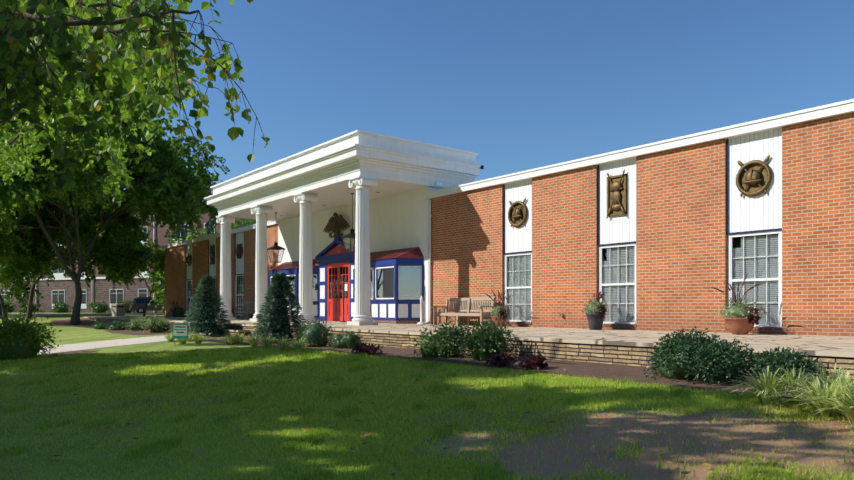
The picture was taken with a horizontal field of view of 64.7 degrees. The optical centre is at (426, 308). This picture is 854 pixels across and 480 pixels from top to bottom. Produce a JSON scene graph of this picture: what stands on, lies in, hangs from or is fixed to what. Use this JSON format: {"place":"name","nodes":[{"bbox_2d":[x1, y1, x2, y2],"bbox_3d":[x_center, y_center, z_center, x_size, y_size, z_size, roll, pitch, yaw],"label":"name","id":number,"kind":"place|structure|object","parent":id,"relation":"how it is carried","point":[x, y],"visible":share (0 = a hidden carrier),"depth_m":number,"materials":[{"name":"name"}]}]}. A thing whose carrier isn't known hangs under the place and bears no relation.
{"place":"outdoors","nodes":[
{"label":"outdoors","id":0,"kind":"place"},
{"bbox_2d":[0,0,68,68],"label":"tree bough","id":1,"kind":"object","parent":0,"point":[57,43],"depth_m":6.13,"materials":[{"name":"green plant"}]},
{"bbox_2d":[0,9,159,192],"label":"tree bough","id":2,"kind":"object","parent":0,"point":[24,59],"depth_m":8.98,"materials":[{"name":"green plant"}]},
{"bbox_2d":[11,0,195,119],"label":"tree bough","id":3,"kind":"object","parent":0,"point":[98,114],"depth_m":11.25,"materials":[{"name":"green plant"}]},
{"bbox_2d":[0,0,209,208],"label":"tree branch","id":4,"kind":"object","parent":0,"point":[116,165],"depth_m":16.48,"materials":[{"name":"green plant"}]},
{"bbox_2d":[0,0,244,149],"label":"tree bough","id":5,"kind":"object","parent":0,"point":[131,66],"depth_m":9.65,"materials":[{"name":"green plant"}]},
{"bbox_2d":[26,0,221,94],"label":"tree bough","id":6,"kind":"object","parent":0,"point":[66,84],"depth_m":9.17,"materials":[{"name":"green plant"}]},
{"bbox_2d":[2,0,252,90],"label":"tree bough","id":7,"kind":"object","parent":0,"point":[12,40],"depth_m":7.00,"materials":[{"name":"green plant"}]},
{"bbox_2d":[39,334,224,353],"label":"front path","id":8,"kind":"structure","parent":0,"point":[93,345],"depth_m":22.48,"materials":[{"name":"concrete"}]},
{"bbox_2d":[0,0,269,180],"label":"tree bough","id":9,"kind":"object","parent":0,"point":[98,35],"depth_m":8.92,"materials":[{"name":"green plant"}]},
{"bbox_2d":[0,313,853,479],"bbox_3d":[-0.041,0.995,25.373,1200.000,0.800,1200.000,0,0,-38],"label":"lawn","id":10,"kind":"structure","parent":0,"point":[70,335],"depth_m":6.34,"materials":[{"name":"green plant"}]},
{"bbox_2d":[1,301,16,312],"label":"shrub","id":11,"kind":"object","parent":10,"relation":"on","point":[9,307],"visible":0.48,"depth_m":87.82,"materials":[{"name":"green plant"}]},
{"bbox_2d":[17,301,38,312],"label":"shrub","id":12,"kind":"object","parent":10,"relation":"on","point":[35,307],"visible":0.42,"depth_m":86.12,"materials":[{"name":"green plant"}]},
{"bbox_2d":[0,307,62,361],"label":"shrub","id":13,"kind":"object","parent":10,"relation":"on","point":[22,340],"visible":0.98,"depth_m":17.23,"materials":[{"name":"green plant"}]},
{"bbox_2d":[0,191,97,322],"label":"slim tree","id":14,"kind":"object","parent":10,"relation":"on","point":[61,216],"depth_m":43.45,"materials":[{"name":"green plant"}]},
{"bbox_2d":[49,301,72,312],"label":"shrub","id":15,"kind":"object","parent":10,"relation":"on","point":[61,307],"visible":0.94,"depth_m":83.51,"materials":[{"name":"green plant"}]},
{"bbox_2d":[38,350,96,358],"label":"walkway","id":16,"kind":"structure","parent":10,"relation":"on","point":[78,351],"depth_m":19.08,"materials":[{"name":"grey concrete"}]},
{"bbox_2d":[0,192,158,319],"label":"tree","id":17,"kind":"object","parent":10,"relation":"on","point":[46,254],"depth_m":46.87,"materials":[{"name":"green plant"}]},
{"bbox_2d":[0,313,164,317],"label":"road","id":18,"kind":"structure","parent":10,"relation":"on","point":[83,314],"depth_m":55.83,"materials":[{"name":"grey asphalt"}]},
{"bbox_2d":[129,297,164,312],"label":"parked suv","id":19,"kind":"object","parent":18,"relation":"on","point":[137,305],"visible":0.58,"depth_m":72.00,"materials":[{"name":"blue paint"}]},
{"bbox_2d":[89,301,109,312],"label":"shrub","id":20,"kind":"object","parent":10,"relation":"on","point":[99,308],"visible":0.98,"depth_m":81.19,"materials":[{"name":"green plant"}]},
{"bbox_2d":[50,319,172,334],"bbox_3d":[-18.020,0.931,36.936,2.983,0.369,22.600,0,0,-38],"label":"mulch bed","id":21,"kind":"object","parent":10,"relation":"on","point":[85,323],"visible":0.35,"depth_m":37.38,"materials":[{"name":"brown soil"}]},
{"bbox_2d":[86,321,110,328],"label":"shrub","id":22,"kind":"object","parent":21,"relation":"on","point":[99,325],"visible":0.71,"depth_m":34.34,"materials":[{"name":"green plant"}]},
{"bbox_2d":[103,320,128,329],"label":"shrub","id":23,"kind":"object","parent":21,"relation":"on","point":[119,325],"visible":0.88,"depth_m":32.77,"materials":[{"name":"green plant"}]},
{"bbox_2d":[122,316,148,330],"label":"silver shrub","id":24,"kind":"object","parent":21,"relation":"on","point":[134,324],"visible":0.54,"depth_m":31.61,"materials":[{"name":"green plant"}]},
{"bbox_2d":[138,314,172,332],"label":"silver shrub","id":25,"kind":"object","parent":21,"relation":"on","point":[154,325],"visible":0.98,"depth_m":29.18,"materials":[{"name":"green plant"}]},
{"bbox_2d":[0,110,229,324],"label":"fork tree","id":26,"kind":"object","parent":10,"relation":"on","point":[165,197],"depth_m":39.66,"materials":[{"name":"green plant"}]},
{"bbox_2d":[111,304,124,315],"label":"trash bin","id":27,"kind":"object","parent":10,"relation":"on","point":[118,309],"visible":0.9,"depth_m":49.18,"materials":[{"name":"concrete"}]},
{"bbox_2d":[0,189,245,312],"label":"building","id":28,"kind":"structure","parent":10,"relation":"on","point":[61,287],"depth_m":83.95,"materials":[{"name":"brick"}]},
{"bbox_2d":[118,300,134,312],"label":"shrub","id":29,"kind":"object","parent":10,"relation":"on","point":[127,305],"visible":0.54,"depth_m":79.46,"materials":[{"name":"green plant"}]},
{"bbox_2d":[116,240,164,315],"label":"young tree","id":30,"kind":"object","parent":10,"relation":"on","point":[157,257],"depth_m":51.40,"materials":[{"name":"green plant"}]},
{"bbox_2d":[164,332,173,341],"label":"liriope","id":31,"kind":"object","parent":10,"relation":"on","point":[169,337],"visible":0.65,"depth_m":22.67,"materials":[{"name":"green plant"}]},
{"bbox_2d":[138,227,218,311],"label":"tree","id":32,"kind":"object","parent":10,"relation":"on","point":[159,298],"visible":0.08,"depth_m":58.10,"materials":[{"name":"green plant"}]},
{"bbox_2d":[173,323,187,338],"bbox_3d":[-7.477,0.861,20.432,0.620,0.780,0.019,0,0,24],"label":"yard sign","id":33,"kind":"object","parent":10,"relation":"on","point":[180,331],"visible":0.83,"depth_m":20.42,"materials":[{"name":"teal"}]},
{"bbox_2d":[171,335,191,343],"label":"liriope","id":34,"kind":"object","parent":10,"relation":"on","point":[182,341],"visible":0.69,"depth_m":21.11,"materials":[{"name":"green plant"}]},
{"bbox_2d":[187,331,196,340],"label":"liriope","id":35,"kind":"object","parent":10,"relation":"on","point":[190,334],"visible":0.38,"depth_m":22.72,"materials":[{"name":"green plant"}]},
{"bbox_2d":[188,332,211,343],"bbox_3d":[-7.204,0.928,21.178,0.996,0.390,1.034,0,0,7],"label":"liriope","id":36,"kind":"object","parent":10,"relation":"on","point":[197,339],"visible":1,"depth_m":21.14,"materials":[{"name":"green plant"}]},
{"bbox_2d":[182,274,231,334],"bbox_3d":[-8.354,-0.084,25.702,2.086,2.468,2.100,0,0,-38],"label":"spruce","id":37,"kind":"object","parent":10,"relation":"on","point":[206,312],"visible":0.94,"depth_m":25.36,"materials":[{"name":"green plant"}]},
{"bbox_2d":[162,221,278,318],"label":"wing wall","id":38,"kind":"structure","parent":10,"relation":"on","point":[179,272],"depth_m":43.05,"materials":[{"name":"brick"}]},
{"bbox_2d":[187,253,191,265],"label":"plaque","id":39,"kind":"object","parent":38,"relation":"attached to","point":[189,259],"visible":0.98,"depth_m":45.97,"materials":[{"name":"brown metal"}]},
{"bbox_2d":[210,243,214,264],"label":"plaque","id":40,"kind":"object","parent":38,"relation":"attached to","point":[212,254],"visible":1,"depth_m":42.58,"materials":[{"name":"brown metal"}]},
{"bbox_2d":[186,275,243,315],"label":"wing wall windows","id":41,"kind":"structure","parent":38,"relation":"in","point":[239,290],"depth_m":39.76,"materials":[{"name":"glass"}]},
{"bbox_2d":[236,243,242,258],"bbox_3d":[-10.959,-3.332,39.280,0.193,0.930,0.877,0,0,-38],"label":"plaque","id":42,"kind":"object","parent":38,"relation":"attached to","point":[239,251],"visible":1,"depth_m":39.20,"materials":[{"name":"brown metal"}]},
{"bbox_2d":[218,335,243,344],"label":"liriope","id":43,"kind":"object","parent":10,"relation":"on","point":[231,339],"visible":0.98,"depth_m":20.11,"materials":[{"name":"green plant"}]},
{"bbox_2d":[219,218,255,231],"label":"tree","id":44,"kind":"object","parent":10,"relation":"on","point":[247,222],"depth_m":66.48,"materials":[{"name":"green plant"}]},
{"bbox_2d":[238,334,264,345],"bbox_3d":[-5.001,0.902,19.399,1.016,0.392,1.049,0,0,-38],"label":"liriope","id":45,"kind":"object","parent":10,"relation":"on","point":[254,340],"visible":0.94,"depth_m":19.28,"materials":[{"name":"green plant"}]},
{"bbox_2d":[258,333,281,346],"bbox_3d":[-4.451,0.891,18.874,1.086,0.406,0.938,0,0,-38],"label":"liriope","id":46,"kind":"object","parent":10,"relation":"on","point":[269,340],"visible":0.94,"depth_m":18.77,"materials":[{"name":"green plant"}]},
{"bbox_2d":[266,336,293,349],"bbox_3d":[-3.728,0.906,17.638,1.049,0.392,1.072,0,0,-38],"label":"liriope","id":47,"kind":"object","parent":10,"relation":"on","point":[285,344],"visible":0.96,"depth_m":17.56,"materials":[{"name":"green plant"}]},
{"bbox_2d":[281,337,313,349],"bbox_3d":[-3.263,0.900,17.395,1.028,0.389,1.019,0,0,-38],"label":"liriope","id":48,"kind":"object","parent":10,"relation":"on","point":[299,344],"visible":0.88,"depth_m":17.29,"materials":[{"name":"green plant"}]},
{"bbox_2d":[0,336,808,479],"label":"fallen leaves","id":49,"kind":"object","parent":10,"relation":"on","point":[364,433],"visible":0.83,"depth_m":6.64,"materials":[{"name":"brown plant"}]},
{"bbox_2d":[204,336,805,401],"bbox_3d":[3.792,1.074,8.927,3.295,0.132,37.400,0,0,-38],"label":"mulch bed","id":50,"kind":"object","parent":10,"relation":"on","point":[599,370],"visible":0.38,"depth_m":11.61,"materials":[{"name":"brown soil"}]},
{"bbox_2d":[222,332,248,343],"bbox_3d":[-5.788,0.894,20.669,0.950,0.394,0.995,0,0,21],"label":"liriope","id":51,"kind":"object","parent":50,"relation":"on","point":[241,337],"visible":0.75,"depth_m":20.59,"materials":[{"name":"green plant"}]},
{"bbox_2d":[248,271,308,340],"bbox_3d":[-4.528,-0.007,20.782,2.078,2.315,1.934,0,0,-38],"label":"spruce","id":52,"kind":"object","parent":50,"relation":"on","point":[278,319],"visible":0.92,"depth_m":20.48,"materials":[{"name":"green plant"}]},
{"bbox_2d":[294,317,334,346],"bbox_3d":[-3.080,0.705,18.640,1.169,0.930,1.373,0,0,-11],"label":"boxwood","id":53,"kind":"object","parent":50,"relation":"on","point":[317,334],"visible":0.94,"depth_m":18.32,"materials":[{"name":"green plant"}]},
{"bbox_2d":[328,331,347,347],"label":"boxwood","id":54,"kind":"object","parent":50,"relation":"on","point":[336,342],"visible":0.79,"depth_m":17.57,"materials":[{"name":"green plant"}]},
{"bbox_2d":[340,329,367,348],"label":"boxwood","id":55,"kind":"object","parent":50,"relation":"on","point":[349,339],"visible":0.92,"depth_m":17.34,"materials":[{"name":"green plant"}]},
{"bbox_2d":[351,342,382,354],"bbox_3d":[-1.395,0.966,15.590,0.759,0.370,0.531,0,0,21],"label":"heuchera","id":56,"kind":"object","parent":50,"relation":"on","point":[369,349],"visible":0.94,"depth_m":15.49,"materials":[{"name":"purple plant"}]},
{"bbox_2d":[407,316,471,357],"bbox_3d":[0.369,0.667,14.529,1.396,1.005,1.459,0,0,-38],"label":"abelia shrub","id":57,"kind":"object","parent":50,"relation":"on","point":[445,342],"visible":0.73,"depth_m":14.28,"materials":[{"name":"green plant"}]},
{"bbox_2d":[457,314,517,360],"bbox_3d":[1.268,0.625,13.527,1.258,1.083,1.223,0,0,-38],"label":"abelia shrub","id":58,"kind":"object","parent":50,"relation":"on","point":[483,342],"visible":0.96,"depth_m":13.34,"materials":[{"name":"green plant"}]},
{"bbox_2d":[484,352,517,367],"bbox_3d":[1.363,0.953,12.373,0.593,0.326,0.601,0,0,16],"label":"heuchera","id":59,"kind":"object","parent":50,"relation":"on","point":[502,359],"visible":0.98,"depth_m":12.25,"materials":[{"name":"purple plant"}]},
{"bbox_2d":[516,354,547,370],"bbox_3d":[1.865,0.955,11.821,0.565,0.305,0.568,0,0,-24],"label":"heuchera","id":60,"kind":"object","parent":50,"relation":"on","point":[537,362],"visible":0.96,"depth_m":11.72,"materials":[{"name":"purple plant"}]},
{"bbox_2d":[643,326,720,380],"bbox_3d":[3.857,0.707,10.053,1.377,0.899,1.371,0,0,-38],"label":"shrub","id":61,"kind":"object","parent":50,"relation":"on","point":[671,354],"visible":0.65,"depth_m":9.79,"materials":[{"name":"green plant"}]},
{"bbox_2d":[682,336,756,384],"bbox_3d":[4.133,0.769,9.526,1.028,0.757,1.076,0,0,-38],"label":"shrub","id":62,"kind":"object","parent":50,"relation":"on","point":[722,362],"visible":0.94,"depth_m":9.27,"materials":[{"name":"green plant"}]},
{"bbox_2d":[737,363,828,402],"bbox_3d":[4.230,0.871,7.812,1.228,0.446,1.223,0,0,-38],"label":"liriope","id":63,"kind":"object","parent":50,"relation":"on","point":[791,376],"visible":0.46,"depth_m":7.68,"materials":[{"name":"green plant"}]},
{"bbox_2d":[746,346,828,389],"bbox_3d":[4.844,0.816,8.960,1.021,0.619,1.114,0,0,-38],"label":"shrub","id":64,"kind":"object","parent":50,"relation":"on","point":[774,358],"visible":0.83,"depth_m":8.84,"materials":[{"name":"green plant"}]},
{"bbox_2d":[794,363,853,389],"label":"liriope","id":65,"kind":"object","parent":50,"relation":"on","point":[825,375],"visible":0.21,"depth_m":7.77,"materials":[{"name":"green plant"}]},
{"bbox_2d":[718,366,811,404],"bbox_3d":[3.919,0.887,7.735,1.221,0.440,1.152,0,0,-11],"label":"liriope","id":66,"kind":"object","parent":10,"relation":"on","point":[764,385],"visible":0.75,"depth_m":7.63,"materials":[{"name":"green plant"}]},
{"bbox_2d":[760,372,853,416],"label":"liriope","id":67,"kind":"object","parent":10,"relation":"on","point":[816,391],"visible":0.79,"depth_m":6.92,"materials":[{"name":"green plant"}]},
{"bbox_2d":[790,366,853,410],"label":"liriope","id":68,"kind":"object","parent":10,"relation":"on","point":[842,378],"visible":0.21,"depth_m":7.22,"materials":[{"name":"green plant"}]},
{"bbox_2d":[792,382,853,425],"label":"liriope","id":69,"kind":"object","parent":10,"relation":"on","point":[848,407],"visible":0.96,"depth_m":6.43,"materials":[{"name":"green plant"}]},
{"bbox_2d":[83,316,853,379],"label":"stone terrace","id":70,"kind":"structure","parent":0,"point":[620,347],"depth_m":13.57,"materials":[{"name":"beige stone"}]},
{"bbox_2d":[171,305,179,316],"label":"pot plant","id":71,"kind":"object","parent":70,"relation":"on","point":[174,310],"visible":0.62,"depth_m":44.31,"materials":[{"name":"green plant"}]},
{"bbox_2d":[175,305,187,316],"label":"shrub","id":72,"kind":"object","parent":70,"relation":"on","point":[181,311],"visible":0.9,"depth_m":44.21,"materials":[{"name":"green plant"}]},
{"bbox_2d":[215,215,235,319],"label":"portico column","id":73,"kind":"structure","parent":70,"relation":"on","point":[225,221],"depth_m":33.07,"materials":[{"name":"white paint"}]},
{"bbox_2d":[234,302,254,318],"bbox_3d":[-9.992,0.124,37.140,0.712,0.963,1.610,0,0,-38],"label":"teak bench","id":74,"kind":"object","parent":70,"relation":"on","point":[247,306],"visible":0.88,"depth_m":37.27,"materials":[{"name":"wood"}]},
{"bbox_2d":[250,204,271,321],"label":"portico column","id":75,"kind":"structure","parent":70,"relation":"on","point":[261,274],"depth_m":29.80,"materials":[{"name":"white paint"}]},
{"bbox_2d":[269,259,318,320],"bbox_3d":[-6.656,-0.878,33.021,1.018,2.946,4.166,0,0,-38],"label":"bay window","id":76,"kind":"structure","parent":70,"relation":"on","point":[292,273],"depth_m":31.84,"materials":[{"name":"blue paint"}]},
{"bbox_2d":[292,192,317,322],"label":"portico column","id":77,"kind":"structure","parent":70,"relation":"on","point":[304,200],"depth_m":26.54,"materials":[{"name":"white paint"}]},
{"bbox_2d":[313,236,354,321],"bbox_3d":[-4.340,-1.290,30.276,1.202,3.770,4.599,0,0,-38],"label":"entrance doorway","id":78,"kind":"structure","parent":70,"relation":"on","point":[334,286],"depth_m":30.19,"materials":[{"name":"red paint"}]},
{"bbox_2d":[278,187,440,323],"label":"wall","id":79,"kind":"structure","parent":70,"relation":"on","point":[399,221],"depth_m":27.39,"materials":[{"name":"white paint"}]},
{"bbox_2d":[323,212,349,237],"bbox_3d":[-4.042,-3.636,29.988,0.370,1.249,2.388,0,0,-38],"label":"eagle sculpture","id":80,"kind":"object","parent":79,"relation":"attached to","point":[336,224],"visible":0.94,"depth_m":29.86,"materials":[{"name":"brown metal"}]},
{"bbox_2d":[204,130,480,220],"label":"portico roof","id":81,"kind":"structure","parent":79,"relation":"on","point":[325,171],"depth_m":25.35,"materials":[{"name":"white paint"}]},
{"bbox_2d":[267,212,284,262],"bbox_3d":[-7.183,-3.353,32.034,0.680,2.365,0.680,0,0,-38],"label":"lantern","id":82,"kind":"object","parent":81,"relation":"hanging from","point":[276,247],"visible":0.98,"depth_m":31.98,"materials":[{"name":"black metal"}]},
{"bbox_2d":[341,193,354,253],"bbox_3d":[-2.951,-3.353,26.648,0.680,2.365,0.680,0,0,-38],"label":"lantern","id":83,"kind":"object","parent":81,"relation":"hanging from","point":[351,234],"visible":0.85,"depth_m":26.62,"materials":[{"name":"black metal"}]},
{"bbox_2d":[347,175,377,325],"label":"portico column","id":84,"kind":"structure","parent":70,"relation":"on","point":[361,185],"depth_m":23.27,"materials":[{"name":"white paint"}]},
{"bbox_2d":[353,247,423,323],"bbox_3d":[-1.713,-0.878,26.730,1.018,2.946,4.166,0,0,-38],"label":"bay window","id":85,"kind":"structure","parent":70,"relation":"on","point":[395,280],"depth_m":25.55,"materials":[{"name":"blue paint"}]},
{"bbox_2d":[417,296,425,323],"bbox_3d":[-0.196,0.074,24.680,0.331,1.040,0.340,0,0,-38],"label":"smokers post","id":86,"kind":"object","parent":70,"relation":"on","point":[421,310],"visible":1,"depth_m":24.64,"materials":[{"name":"white paint"}]},
{"bbox_2d":[432,297,495,325],"bbox_3d":[1.222,0.124,22.869,0.712,0.963,2.460,0,0,-38],"label":"teak bench","id":87,"kind":"object","parent":70,"relation":"on","point":[480,309],"visible":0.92,"depth_m":22.95,"materials":[{"name":"wood"}]},
{"bbox_2d":[426,165,563,323],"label":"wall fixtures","id":88,"kind":"object","parent":70,"relation":"on","point":[430,261],"depth_m":25.03,"materials":[{"name":"white paint"}]},
{"bbox_2d":[489,305,508,326],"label":"pot plant","id":89,"kind":"object","parent":70,"relation":"on","point":[499,311],"visible":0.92,"depth_m":21.15,"materials":[{"name":"green plant"}]},
{"bbox_2d":[483,289,512,307],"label":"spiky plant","id":90,"kind":"object","parent":89,"relation":"on","point":[499,301],"depth_m":21.32,"materials":[{"name":"red plant"}]},
{"bbox_2d":[581,297,609,329],"bbox_3d":[4.630,0.134,18.455,0.805,0.922,0.803,0,0,-38],"label":"pot plant","id":91,"kind":"object","parent":70,"relation":"on","point":[596,313],"visible":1,"depth_m":18.30,"materials":[{"name":"green plant"}]},
{"bbox_2d":[589,291,605,302],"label":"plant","id":92,"kind":"object","parent":91,"relation":"on","point":[597,296],"depth_m":18.39,"materials":[{"name":"red plant"}]},
{"bbox_2d":[424,99,853,336],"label":"wing wall","id":93,"kind":"structure","parent":70,"relation":"on","point":[690,209],"depth_m":17.23,"materials":[{"name":"brick"}]},
{"bbox_2d":[508,198,527,226],"bbox_3d":[2.888,-3.053,21.660,0.193,0.892,0.837,0,0,-38],"label":"plaque","id":94,"kind":"object","parent":93,"relation":"attached to","point":[517,214],"visible":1,"depth_m":21.62,"materials":[{"name":"brown metal"}]},
{"bbox_2d":[606,169,626,217],"bbox_3d":[5.244,-3.158,18.678,0.122,1.291,0.630,0,0,-38],"label":"plaque","id":95,"kind":"object","parent":93,"relation":"attached to","point":[616,194],"visible":1,"depth_m":18.64,"materials":[{"name":"brown metal"}]},
{"bbox_2d":[504,230,781,326],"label":"windows","id":96,"kind":"structure","parent":93,"relation":"in","point":[756,258],"depth_m":18.40,"materials":[{"name":"glass"}]},
{"bbox_2d":[736,155,771,196],"bbox_3d":[7.584,-3.053,15.684,0.193,0.892,0.837,0,0,-38],"label":"plaque","id":97,"kind":"object","parent":93,"relation":"attached to","point":[753,177],"visible":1,"depth_m":15.66,"materials":[{"name":"brown metal"}]},
{"bbox_2d":[716,294,766,334],"bbox_3d":[7.063,0.142,15.196,1.061,0.906,1.040,0,0,-38],"label":"pot plant","id":98,"kind":"object","parent":70,"relation":"on","point":[741,319],"visible":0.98,"depth_m":14.99,"materials":[{"name":"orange plant"}]},
{"bbox_2d":[710,275,761,304],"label":"potted fountain grass","id":99,"kind":"object","parent":98,"relation":"on","point":[736,301],"depth_m":15.30,"materials":[{"name":"red plant"}]},
{"bbox_2d":[123,0,853,189],"label":"sky","id":100,"kind":"structure","parent":0,"point":[519,85],"materials":[{"name":"blue"}]}
]}

